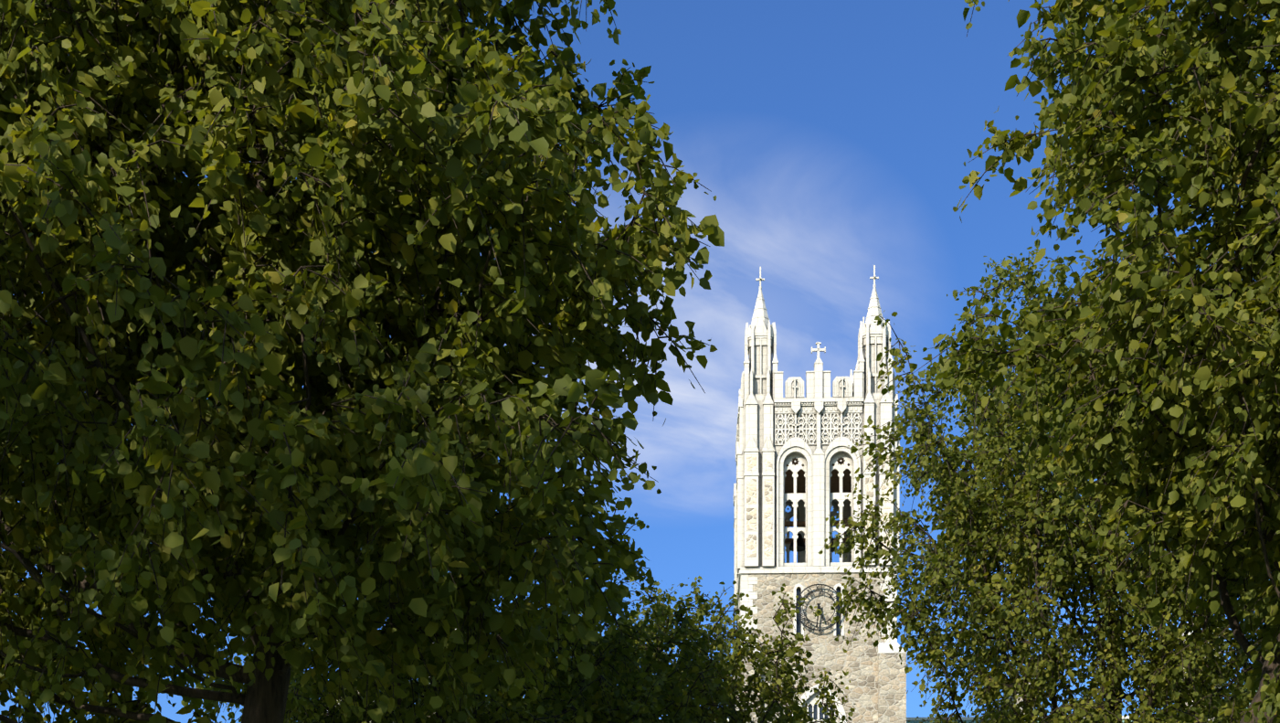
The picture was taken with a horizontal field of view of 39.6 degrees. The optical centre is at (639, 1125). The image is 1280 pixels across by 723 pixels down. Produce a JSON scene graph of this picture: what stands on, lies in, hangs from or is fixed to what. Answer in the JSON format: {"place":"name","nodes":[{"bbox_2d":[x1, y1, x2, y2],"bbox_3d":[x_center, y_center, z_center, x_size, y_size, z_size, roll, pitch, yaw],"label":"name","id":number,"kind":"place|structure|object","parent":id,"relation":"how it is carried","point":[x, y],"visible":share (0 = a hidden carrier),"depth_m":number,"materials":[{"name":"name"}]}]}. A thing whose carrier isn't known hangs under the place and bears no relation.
{"place":"outdoors","nodes":[
{"label":"outdoors","id":0,"kind":"place"},
{"bbox_2d":[0,0,724,722],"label":"linden tree","id":1,"kind":"object","parent":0,"point":[195,364],"depth_m":24.00,"materials":[{"name":"green plant"}]},
{"bbox_2d":[157,477,734,722],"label":"tree","id":2,"kind":"object","parent":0,"point":[513,704],"depth_m":41.52,"materials":[{"name":"green plant"}]},
{"bbox_2d":[0,0,1279,722],"label":"sky","id":3,"kind":"structure","parent":0,"point":[830,139],"materials":[{"name":"blue"}]},
{"bbox_2d":[467,575,856,722],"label":"tree","id":4,"kind":"object","parent":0,"point":[766,693],"depth_m":49.57,"materials":[{"name":"green plant"}]},
{"bbox_2d":[393,687,1256,722],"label":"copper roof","id":5,"kind":"structure","parent":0,"point":[926,721],"depth_m":123.47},
{"bbox_2d":[818,240,1278,722],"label":"tree","id":6,"kind":"object","parent":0,"point":[1041,476],"depth_m":46.85,"materials":[{"name":"green plant"}]},
{"bbox_2d":[909,0,1279,722],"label":"linden tree","id":7,"kind":"object","parent":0,"point":[1115,29],"depth_m":29.86,"materials":[{"name":"green plant"}]},
{"bbox_3d":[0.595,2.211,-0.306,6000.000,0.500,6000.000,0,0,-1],"label":"lawn","id":8,"kind":"structure","parent":0,"visible":0},
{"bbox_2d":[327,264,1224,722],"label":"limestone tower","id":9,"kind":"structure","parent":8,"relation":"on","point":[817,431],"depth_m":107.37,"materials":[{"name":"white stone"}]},
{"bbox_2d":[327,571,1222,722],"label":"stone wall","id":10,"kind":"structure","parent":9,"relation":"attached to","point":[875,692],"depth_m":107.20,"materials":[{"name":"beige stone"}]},
{"bbox_2d":[732,532,842,651],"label":"tower clock and bells","id":11,"kind":"object","parent":9,"relation":"attached to","point":[800,544],"visible":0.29,"depth_m":106.95,"materials":[{"name":"black metal"}]},
{"bbox_2d":[736,454,891,567],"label":"stone wall panels","id":12,"kind":"object","parent":9,"relation":"on","point":[751,513],"visible":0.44,"depth_m":107.15,"materials":[{"name":"stone"}]},
{"bbox_2d":[784,456,851,543],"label":"belfry timber","id":13,"kind":"object","parent":9,"relation":"attached to","point":[801,483],"visible":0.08,"depth_m":112.77,"materials":[{"name":"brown wood"}]},
{"bbox_2d":[796,587,840,719],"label":"tower glazing","id":14,"kind":"structure","parent":9,"relation":"attached to","point":[798,629],"depth_m":107.58,"materials":[{"name":"black glass"}]}
]}

